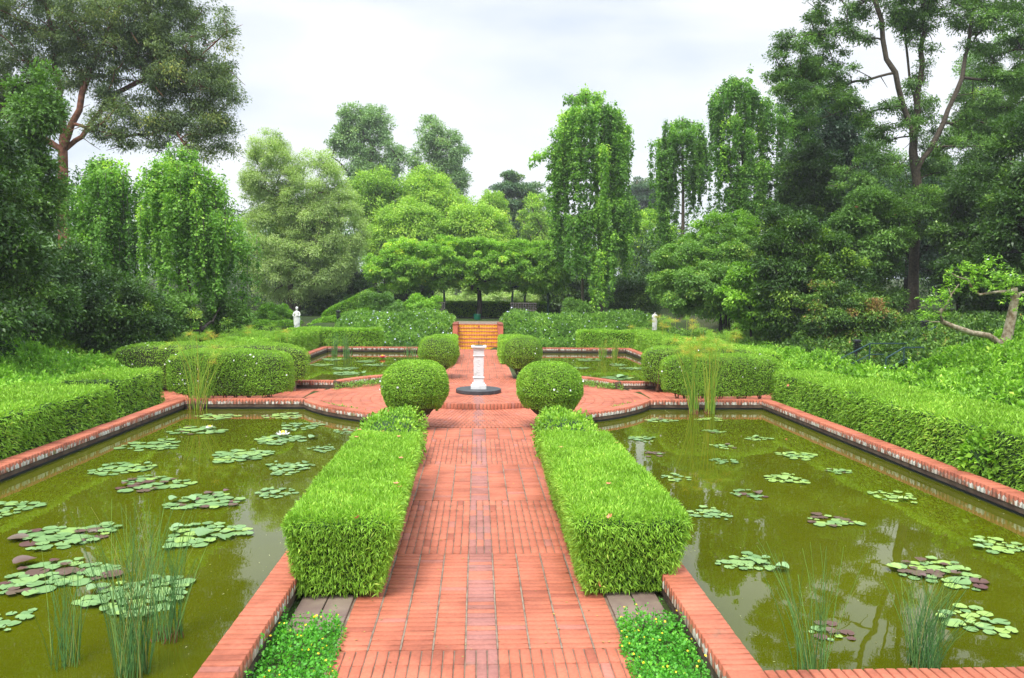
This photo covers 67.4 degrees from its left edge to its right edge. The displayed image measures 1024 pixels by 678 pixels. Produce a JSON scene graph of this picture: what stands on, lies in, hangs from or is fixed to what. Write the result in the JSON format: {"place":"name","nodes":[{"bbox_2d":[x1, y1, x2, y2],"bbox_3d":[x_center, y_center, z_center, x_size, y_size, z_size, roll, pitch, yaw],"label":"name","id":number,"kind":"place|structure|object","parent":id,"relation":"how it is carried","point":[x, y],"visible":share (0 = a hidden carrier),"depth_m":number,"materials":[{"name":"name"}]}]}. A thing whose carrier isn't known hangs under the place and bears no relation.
{"place":"outdoors","nodes":[
{"label":"outdoors","id":0,"kind":"place"},
{"bbox_2d":[0,409,361,677],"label":"pond water","id":1,"kind":"structure","parent":0,"point":[63,488],"depth_m":8.33,"materials":[{"name":"liquid"}]},
{"bbox_2d":[0,555,122,595],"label":"water lily","id":2,"kind":"object","parent":1,"relation":"on","point":[14,587],"visible":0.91,"depth_m":6.67,"materials":[{"name":"plant"}]},
{"bbox_2d":[7,522,121,549],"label":"water lily","id":3,"kind":"object","parent":1,"relation":"on","point":[64,533],"visible":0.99,"depth_m":7.73,"materials":[{"name":"plant"}]},
{"bbox_2d":[34,548,104,671],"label":"rush clump","id":4,"kind":"object","parent":1,"relation":"in","point":[73,647],"visible":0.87,"depth_m":5.12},
{"bbox_2d":[71,498,180,677],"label":"rush clump","id":5,"kind":"object","parent":1,"relation":"in","point":[124,668],"visible":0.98,"depth_m":4.95,"materials":[{"name":"plant"}]},
{"bbox_2d":[71,574,195,616],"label":"water lily","id":6,"kind":"object","parent":1,"relation":"on","point":[95,598],"visible":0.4,"depth_m":6.24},
{"bbox_2d":[115,474,197,491],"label":"water lily","id":7,"kind":"object","parent":1,"relation":"on","point":[137,485],"visible":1,"depth_m":9.84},
{"bbox_2d":[123,503,208,644],"bbox_3d":[-2.471,1.689,5.484,0.599,1.039,0.349,0,4,-3],"label":"rush clump","id":8,"kind":"object","parent":1,"relation":"in","point":[165,631],"visible":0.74,"depth_m":5.50,"materials":[{"name":"plant"}]},
{"bbox_2d":[156,329,246,409],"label":"umbrella reed","id":9,"kind":"object","parent":1,"relation":"in","point":[201,393],"visible":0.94,"depth_m":16.13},
{"bbox_2d":[162,489,245,508],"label":"water lily","id":10,"kind":"object","parent":1,"relation":"on","point":[213,504],"visible":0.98,"depth_m":9.06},
{"bbox_2d":[162,521,253,547],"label":"water lily","id":11,"kind":"object","parent":1,"relation":"on","point":[199,531],"visible":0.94,"depth_m":7.84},
{"bbox_2d":[301,352,418,379],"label":"pond water","id":12,"kind":"structure","parent":0,"point":[326,372],"depth_m":26.49,"materials":[{"name":"liquid"}]},
{"bbox_2d":[160,349,771,677],"bbox_3d":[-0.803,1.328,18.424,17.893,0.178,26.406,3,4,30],"label":"brick path","id":13,"kind":"structure","parent":0,"point":[450,634],"depth_m":6.95,"materials":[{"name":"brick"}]},
{"bbox_2d":[456,345,500,394],"bbox_3d":[-0.788,0.652,18.157,1.070,1.218,1.070,0,4,-3],"label":"sundial","id":14,"kind":"object","parent":13,"relation":"on","point":[478,386],"visible":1,"depth_m":18.03,"materials":[{"name":"stone"}]},
{"bbox_2d":[286,592,673,631],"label":"paving slabs","id":15,"kind":"structure","parent":0,"point":[343,604],"depth_m":6.08,"materials":[{"name":"stone"}]},
{"bbox_2d":[3,273,980,677],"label":"ground","id":16,"kind":"structure","parent":0,"point":[683,323],"depth_m":33.47,"materials":[{"name":"soil"}]},
{"bbox_2d":[0,114,67,361],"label":"evergreen tree","id":17,"kind":"object","parent":16,"relation":"on","point":[19,242],"visible":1,"depth_m":16.18,"materials":[{"name":"green plant"}]},
{"bbox_2d":[0,55,86,347],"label":"conifer like tree","id":18,"kind":"object","parent":16,"relation":"on","point":[46,107],"visible":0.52,"depth_m":18.75,"materials":[{"name":"green plant"}]},
{"bbox_2d":[0,381,118,459],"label":"clipped hedge","id":19,"kind":"object","parent":16,"relation":"on","point":[33,414],"visible":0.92,"depth_m":11.87,"materials":[{"name":"green plant"}]},
{"bbox_2d":[0,333,129,386],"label":"flowering shrubs","id":20,"kind":"object","parent":16,"relation":"on","point":[28,362],"visible":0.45,"depth_m":17.51,"materials":[{"name":"green plant"}]},
{"bbox_2d":[0,236,175,342],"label":"evergreen shrub","id":21,"kind":"object","parent":16,"relation":"on","point":[72,252],"visible":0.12,"depth_m":22.30,"materials":[{"name":"green plant"}]},
{"bbox_2d":[56,152,156,281],"bbox_3d":[-14.018,-3.081,26.113,3.146,6.483,3.063,0,4,-3],"label":"weeping tree","id":22,"kind":"object","parent":16,"relation":"on","point":[108,223],"visible":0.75,"depth_m":25.55,"materials":[{"name":"green plant"}]},
{"bbox_2d":[57,365,165,420],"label":"clipped hedge","id":23,"kind":"object","parent":16,"relation":"on","point":[137,389],"visible":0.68,"depth_m":14.76,"materials":[{"name":"green plant"}]},
{"bbox_2d":[66,273,175,354],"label":"evergreen shrub","id":24,"kind":"object","parent":16,"relation":"on","point":[117,322],"visible":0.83,"depth_m":20.54,"materials":[{"name":"green plant"}]},
{"bbox_2d":[0,0,252,248],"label":"broad tree","id":25,"kind":"object","parent":16,"relation":"on","point":[152,38],"visible":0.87,"depth_m":31.19,"materials":[{"name":"green plant"}]},
{"bbox_2d":[0,397,378,677],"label":"pond wall","id":26,"kind":"structure","parent":16,"relation":"on","point":[236,652],"depth_m":10.05,"materials":[{"name":"brick"}]},
{"bbox_2d":[130,136,265,340],"bbox_3d":[-10.534,-2.960,25.742,4.219,7.432,3.004,0,4,-3],"label":"weeping tree","id":27,"kind":"object","parent":16,"relation":"on","point":[183,200],"visible":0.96,"depth_m":25.13,"materials":[{"name":"green plant"}]},
{"bbox_2d":[153,289,258,344],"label":"evergreen shrub","id":28,"kind":"object","parent":16,"relation":"on","point":[223,321],"visible":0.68,"depth_m":25.41,"materials":[{"name":"green plant"}]},
{"bbox_2d":[113,340,310,390],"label":"rounded hedge","id":29,"kind":"object","parent":16,"relation":"on","point":[140,355],"visible":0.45,"depth_m":18.76,"materials":[{"name":"green plant"}]},
{"bbox_2d":[165,347,295,397],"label":"rounded hedge","id":30,"kind":"object","parent":16,"relation":"on","point":[248,372],"visible":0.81,"depth_m":16.66,"materials":[{"name":"green plant"}]},
{"bbox_2d":[259,325,322,351],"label":"clipped hedge","id":31,"kind":"object","parent":16,"relation":"on","point":[308,338],"visible":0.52,"depth_m":29.44,"materials":[{"name":"green plant"}]},
{"bbox_2d":[244,604,346,677],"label":"ground cover","id":32,"kind":"object","parent":16,"relation":"on","point":[281,636],"visible":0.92,"depth_m":5.22,"materials":[{"name":"green plant"}]},
{"bbox_2d":[235,127,371,311],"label":"olive toned tree","id":33,"kind":"object","parent":16,"relation":"on","point":[309,228],"visible":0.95,"depth_m":44.40,"materials":[{"name":"green plant"}]},
{"bbox_2d":[300,267,376,315],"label":"leafy bush","id":34,"kind":"object","parent":16,"relation":"on","point":[357,286],"visible":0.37,"depth_m":45.57,"materials":[{"name":"green plant"}]},
{"bbox_2d":[319,326,383,346],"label":"clipped hedge","id":35,"kind":"object","parent":16,"relation":"on","point":[367,336],"visible":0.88,"depth_m":31.77,"materials":[{"name":"green plant"}]},
{"bbox_2d":[280,428,424,599],"bbox_3d":[-1.468,1.622,7.996,1.050,0.791,3.943,0,4,-3],"label":"clipped hedge","id":36,"kind":"object","parent":16,"relation":"on","point":[343,519],"visible":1,"depth_m":6.24,"materials":[{"name":"green plant"}]},
{"bbox_2d":[294,346,417,388],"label":"pond wall","id":37,"kind":"structure","parent":16,"relation":"on","point":[316,384],"depth_m":20.77,"materials":[{"name":"brick"}]},
{"bbox_2d":[322,100,410,218],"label":"tall far tree","id":38,"kind":"object","parent":16,"relation":"on","point":[367,121],"visible":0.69,"depth_m":75.56,"materials":[{"name":"green plant"}]},
{"bbox_2d":[346,163,406,287],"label":"yellow green tree","id":39,"kind":"object","parent":16,"relation":"on","point":[377,190],"visible":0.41,"depth_m":60.20,"materials":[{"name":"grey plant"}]},
{"bbox_2d":[356,289,405,313],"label":"leafy bush","id":40,"kind":"object","parent":16,"relation":"on","point":[381,301],"visible":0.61,"depth_m":37.21,"materials":[{"name":"green plant"}]},
{"bbox_2d":[355,403,428,463],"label":"leafy shrub","id":41,"kind":"object","parent":16,"relation":"on","point":[397,419],"visible":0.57,"depth_m":11.05,"materials":[{"name":"green plant"}]},
{"bbox_2d":[334,305,456,346],"bbox_3d":[-5.334,-0.427,35.111,5.529,2.231,4.839,0,4,-3],"label":"periwinkle bed","id":42,"kind":"object","parent":16,"relation":"on","point":[415,327],"visible":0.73,"depth_m":34.45,"materials":[{"name":"green plant"}]},
{"bbox_2d":[359,235,435,300],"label":"arbour tree","id":43,"kind":"object","parent":16,"relation":"on","point":[399,262],"visible":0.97,"depth_m":40.93,"materials":[{"name":"green plant"}]},
{"bbox_2d":[363,195,453,257],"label":"yellow green tree","id":44,"kind":"object","parent":16,"relation":"on","point":[409,218],"visible":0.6,"depth_m":55.24,"materials":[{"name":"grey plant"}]},
{"bbox_2d":[379,359,449,422],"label":"round bush","id":45,"kind":"object","parent":16,"relation":"on","point":[423,385],"visible":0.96,"depth_m":13.60,"materials":[{"name":"green plant"}]},
{"bbox_2d":[390,162,478,228],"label":"yellow green tree","id":46,"kind":"object","parent":16,"relation":"on","point":[421,183],"visible":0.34,"depth_m":60.20,"materials":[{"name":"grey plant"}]},
{"bbox_2d":[401,113,472,292],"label":"tall far tree","id":47,"kind":"object","parent":16,"relation":"on","point":[447,154],"visible":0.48,"depth_m":80.06,"materials":[{"name":"green plant"}]},
{"bbox_2d":[417,334,459,369],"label":"round bush","id":48,"kind":"object","parent":16,"relation":"on","point":[444,350],"visible":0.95,"depth_m":21.80,"materials":[{"name":"green plant"}]},
{"bbox_2d":[411,233,470,307],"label":"arbour tree","id":49,"kind":"object","parent":16,"relation":"on","point":[439,250],"visible":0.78,"depth_m":41.80,"materials":[{"name":"green plant"}]},
{"bbox_2d":[433,195,517,255],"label":"yellow green tree","id":50,"kind":"object","parent":16,"relation":"on","point":[469,220],"visible":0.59,"depth_m":56.45,"materials":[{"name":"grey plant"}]},
{"bbox_2d":[444,235,506,318],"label":"tree","id":51,"kind":"object","parent":16,"relation":"on","point":[483,283],"visible":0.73,"depth_m":42.23,"materials":[{"name":"green plant"}]},
{"bbox_2d":[458,324,497,348],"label":"garden steps","id":52,"kind":"structure","parent":16,"relation":"on","point":[469,335],"depth_m":34.34,"materials":[{"name":"orange brick"}]},
{"bbox_2d":[439,300,546,316],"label":"clipped hedge","id":53,"kind":"object","parent":16,"relation":"on","point":[459,308],"visible":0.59,"depth_m":45.56,"materials":[{"name":"green plant"}]},
{"bbox_2d":[434,288,557,306],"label":"leafy bush","id":54,"kind":"object","parent":16,"relation":"on","point":[518,297],"visible":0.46,"depth_m":49.05,"materials":[{"name":"green plant"}]},
{"bbox_2d":[43,165,972,309],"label":"undergrowth","id":55,"kind":"object","parent":16,"relation":"on","point":[639,266],"visible":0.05,"depth_m":54.34,"materials":[{"name":"green plant"}]},
{"bbox_2d":[483,238,545,309],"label":"arbour tree","id":56,"kind":"object","parent":16,"relation":"on","point":[509,271],"visible":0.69,"depth_m":41.93,"materials":[{"name":"green plant"}]},
{"bbox_2d":[482,169,546,292],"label":"domed tree","id":57,"kind":"object","parent":16,"relation":"on","point":[511,187],"visible":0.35,"depth_m":81.86,"materials":[{"name":"green plant"}]},
{"bbox_2d":[501,334,542,376],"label":"round bush","id":58,"kind":"object","parent":16,"relation":"on","point":[519,352],"visible":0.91,"depth_m":21.93,"materials":[{"name":"green plant"}]},
{"bbox_2d":[515,192,571,249],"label":"pale green tree","id":59,"kind":"object","parent":16,"relation":"on","point":[535,227],"visible":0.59,"depth_m":72.75,"materials":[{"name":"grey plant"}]},
{"bbox_2d":[516,240,574,312],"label":"arbour tree","id":60,"kind":"object","parent":16,"relation":"on","point":[547,280],"visible":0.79,"depth_m":41.27,"materials":[{"name":"green plant"}]},
{"bbox_2d":[516,360,583,414],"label":"round bush","id":61,"kind":"object","parent":16,"relation":"on","point":[540,385],"visible":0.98,"depth_m":13.68,"materials":[{"name":"green plant"}]},
{"bbox_2d":[530,405,600,458],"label":"leafy shrub","id":62,"kind":"object","parent":16,"relation":"on","point":[558,418],"visible":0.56,"depth_m":11.17,"materials":[{"name":"green plant"}]},
{"bbox_2d":[540,255,608,313],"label":"leafy bush","id":63,"kind":"object","parent":16,"relation":"on","point":[573,288],"visible":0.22,"depth_m":49.07,"materials":[{"name":"green plant"}]},
{"bbox_2d":[527,83,643,311],"bbox_3d":[3.874,-6.941,39.579,6.166,12.294,4.004,0,4,-3],"label":"weeping tree","id":64,"kind":"object","parent":16,"relation":"on","point":[606,154],"visible":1,"depth_m":38.96,"materials":[{"name":"green plant"}]},
{"bbox_2d":[542,347,660,389],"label":"pond wall","id":65,"kind":"structure","parent":16,"relation":"on","point":[639,385],"depth_m":21.10,"materials":[{"name":"brick"}]},
{"bbox_2d":[499,307,710,347],"bbox_3d":[4.275,-0.376,35.547,9.736,2.124,4.835,0,4,-3],"label":"periwinkle bed","id":66,"kind":"object","parent":16,"relation":"on","point":[552,330],"visible":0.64,"depth_m":34.98,"materials":[{"name":"green plant"}]},
{"bbox_2d":[575,328,634,348],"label":"clipped hedge","id":67,"kind":"object","parent":16,"relation":"on","point":[588,338],"visible":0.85,"depth_m":32.25,"materials":[{"name":"green plant"}]},
{"bbox_2d":[536,429,694,595],"bbox_3d":[0.884,1.637,8.095,1.078,0.786,3.949,0,4,-3],"label":"clipped hedge","id":68,"kind":"object","parent":16,"relation":"on","point":[625,522],"visible":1,"depth_m":6.38,"materials":[{"name":"green plant"}]},
{"bbox_2d":[603,274,660,314],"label":"leafy bush","id":69,"kind":"object","parent":16,"relation":"on","point":[628,294],"visible":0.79,"depth_m":42.66,"materials":[{"name":"green plant"}]},
{"bbox_2d":[616,597,710,677],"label":"ground cover","id":70,"kind":"object","parent":16,"relation":"on","point":[626,643],"visible":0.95,"depth_m":5.30,"materials":[{"name":"green plant"}]},
{"bbox_2d":[632,329,695,351],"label":"clipped hedge","id":71,"kind":"object","parent":16,"relation":"on","point":[644,339],"visible":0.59,"depth_m":29.88,"materials":[{"name":"green plant"}]},
{"bbox_2d":[645,116,717,319],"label":"weeping tree","id":72,"kind":"object","parent":16,"relation":"on","point":[683,133],"visible":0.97,"depth_m":43.53,"materials":[{"name":"green plant"}]},
{"bbox_2d":[640,344,758,391],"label":"rounded hedge","id":73,"kind":"object","parent":16,"relation":"on","point":[652,357],"visible":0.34,"depth_m":19.32,"materials":[{"name":"green plant"}]},
{"bbox_2d":[643,222,759,335],"bbox_3d":[7.920,-2.120,30.664,5.039,5.269,4.107,0,4,-3],"label":"spreading shrub","id":74,"kind":"object","parent":16,"relation":"on","point":[685,281],"visible":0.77,"depth_m":30.31,"materials":[{"name":"green plant"}]},
{"bbox_2d":[679,208,759,331],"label":"arching bush","id":75,"kind":"object","parent":16,"relation":"on","point":[703,227],"visible":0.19,"depth_m":35.60,"materials":[{"name":"green plant"}]},
{"bbox_2d":[659,352,782,398],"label":"rounded hedge","id":76,"kind":"object","parent":16,"relation":"on","point":[747,374],"visible":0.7,"depth_m":17.16,"materials":[{"name":"green plant"}]},
{"bbox_2d":[713,259,779,341],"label":"leafy bush","id":77,"kind":"object","parent":16,"relation":"on","point":[735,287],"visible":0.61,"depth_m":27.95,"materials":[{"name":"green plant"}]},
{"bbox_2d":[706,63,794,260],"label":"weeping tree","id":78,"kind":"object","parent":16,"relation":"on","point":[746,119],"visible":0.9,"depth_m":40.29,"materials":[{"name":"green plant"}]},
{"bbox_2d":[576,398,1023,677],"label":"pond wall","id":79,"kind":"structure","parent":16,"relation":"on","point":[719,644],"depth_m":6.19,"materials":[{"name":"brick"}]},
{"bbox_2d":[771,65,830,183],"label":"evergreen tree","id":80,"kind":"object","parent":16,"relation":"on","point":[806,133],"visible":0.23,"depth_m":42.59,"materials":[{"name":"green plant"}]},
{"bbox_2d":[748,341,854,372],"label":"bank shrubs","id":81,"kind":"object","parent":16,"relation":"on","point":[820,360],"visible":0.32,"depth_m":20.54,"materials":[{"name":"green plant"}]},
{"bbox_2d":[766,137,848,264],"bbox_3d":[14.115,-5.136,36.484,4.574,8.637,4.510,-3,5,-43],"label":"evergreen tree","id":82,"kind":"object","parent":16,"relation":"on","point":[804,185],"visible":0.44,"depth_m":35.54,"materials":[{"name":"green plant"}]},
{"bbox_2d":[745,203,878,340],"bbox_3d":[10.703,-2.216,27.490,4.830,5.226,3.046,0,4,-3],"label":"dark shrub","id":83,"kind":"object","parent":16,"relation":"on","point":[795,274],"visible":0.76,"depth_m":26.89,"materials":[{"name":"green plant"}]},
{"bbox_2d":[770,368,853,412],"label":"clipped hedge","id":84,"kind":"object","parent":16,"relation":"on","point":[791,388],"visible":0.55,"depth_m":16.26,"materials":[{"name":"green plant"}]},
{"bbox_2d":[811,94,878,211],"bbox_3d":[17.443,-7.117,40.522,3.970,11.810,3.814,0,4,-3],"label":"evergreen tree","id":85,"kind":"object","parent":16,"relation":"on","point":[840,133],"visible":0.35,"depth_m":39.77,"materials":[{"name":"green plant"}]},
{"bbox_2d":[793,279,910,340],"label":"spreading shrub","id":86,"kind":"object","parent":16,"relation":"on","point":[857,314],"visible":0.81,"depth_m":24.96,"materials":[{"name":"green plant"}]},
{"bbox_2d":[820,181,922,311],"bbox_3d":[13.657,-2.862,29.586,3.785,6.350,2.979,0,4,-3],"label":"dark shrub","id":87,"kind":"object","parent":16,"relation":"on","point":[863,226],"visible":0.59,"depth_m":28.89,"materials":[{"name":"green plant"}]},
{"bbox_2d":[739,307,1023,371],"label":"bank shrubs","id":88,"kind":"object","parent":16,"relation":"on","point":[928,340],"visible":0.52,"depth_m":22.12,"materials":[{"name":"green plant"}]},
{"bbox_2d":[758,0,1023,312],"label":"tall open tree","id":89,"kind":"object","parent":16,"relation":"on","point":[902,18],"visible":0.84,"depth_m":30.96,"materials":[{"name":"green plant"}]},
{"bbox_2d":[807,377,1023,467],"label":"clipped hedge","id":90,"kind":"object","parent":16,"relation":"on","point":[937,426],"visible":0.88,"depth_m":12.11,"materials":[{"name":"green plant"}]},
{"bbox_2d":[828,317,1023,409],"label":"bank shrubs","id":91,"kind":"object","parent":16,"relation":"on","point":[987,370],"visible":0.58,"depth_m":16.47,"materials":[{"name":"green plant"}]},
{"bbox_2d":[873,153,1015,312],"bbox_3d":[23.503,-5.532,40.740,12.000,8.498,6.042,0,4,-3],"label":"evergreen tree","id":92,"kind":"object","parent":16,"relation":"on","point":[925,253],"visible":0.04,"depth_m":39.87,"materials":[{"name":"green plant"}]},
{"bbox_2d":[914,253,1023,343],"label":"crooked tree","id":93,"kind":"object","parent":16,"relation":"on","point":[1011,316],"visible":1,"depth_m":17.25,"materials":[{"name":"green plant"}]},
{"bbox_2d":[924,159,1023,313],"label":"dark shrub","id":94,"kind":"object","parent":16,"relation":"on","point":[958,242],"visible":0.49,"depth_m":28.05,"materials":[{"name":"green plant"}]},
{"bbox_2d":[926,28,1023,217],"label":"evergreen tree","id":95,"kind":"object","parent":16,"relation":"on","point":[969,84],"visible":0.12,"depth_m":44.05,"materials":[{"name":"green plant"}]},
{"bbox_2d":[955,424,1005,479],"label":"broadleaf shrub","id":96,"kind":"object","parent":16,"relation":"on","point":[970,457],"visible":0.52,"depth_m":9.97,"materials":[{"name":"green plant"}]},
{"bbox_2d":[968,101,1023,302],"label":"evergreen tree","id":97,"kind":"object","parent":16,"relation":"on","point":[1009,194],"visible":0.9,"depth_m":24.70,"materials":[{"name":"green plant"}]},
{"bbox_2d":[981,421,1023,491],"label":"clipped hedge","id":98,"kind":"object","parent":16,"relation":"on","point":[1010,460],"visible":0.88,"depth_m":9.52,"materials":[{"name":"green plant"}]},
{"bbox_2d":[0,0,1023,278],"label":"sky","id":99,"kind":"structure","parent":0,"point":[498,73],"materials":[{"name":"white"}]},
{"bbox_2d":[539,353,646,380],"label":"pond water","id":100,"kind":"structure","parent":0,"point":[600,367],"depth_m":27.30,"materials":[{"name":"liquid"}]},
{"bbox_2d":[593,409,1023,671],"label":"pond water","id":101,"kind":"structure","parent":0,"point":[940,521],"depth_m":7.92,"materials":[{"name":"liquid"}]},
{"bbox_2d":[658,334,713,413],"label":"umbrella reed","id":102,"kind":"object","parent":101,"relation":"in","point":[692,405],"visible":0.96,"depth_m":16.02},
{"bbox_2d":[689,335,736,413],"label":"umbrella reed","id":103,"kind":"object","parent":101,"relation":"in","point":[710,408],"visible":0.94,"depth_m":16.03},
{"bbox_2d":[753,542,868,670],"bbox_3d":[1.910,1.788,5.034,0.576,0.970,0.553,0,4,-13],"label":"rush clump","id":104,"kind":"object","parent":101,"relation":"in","point":[814,665],"visible":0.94,"depth_m":4.96,"materials":[{"name":"plant"}]},
{"bbox_2d":[884,567,991,669],"bbox_3d":[2.851,1.917,5.174,0.568,0.713,0.574,0,4,-3],"label":"rush clump","id":105,"kind":"object","parent":101,"relation":"in","point":[921,653],"visible":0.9,"depth_m":5.16,"materials":[{"name":"plant"}]},
{"bbox_2d":[886,556,989,590],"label":"water lily","id":106,"kind":"object","parent":101,"relation":"on","point":[918,569],"visible":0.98,"depth_m":6.93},
{"bbox_2d":[935,603,1017,637],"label":"water lily","id":107,"kind":"object","parent":101,"relation":"on","point":[971,619],"visible":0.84,"depth_m":5.89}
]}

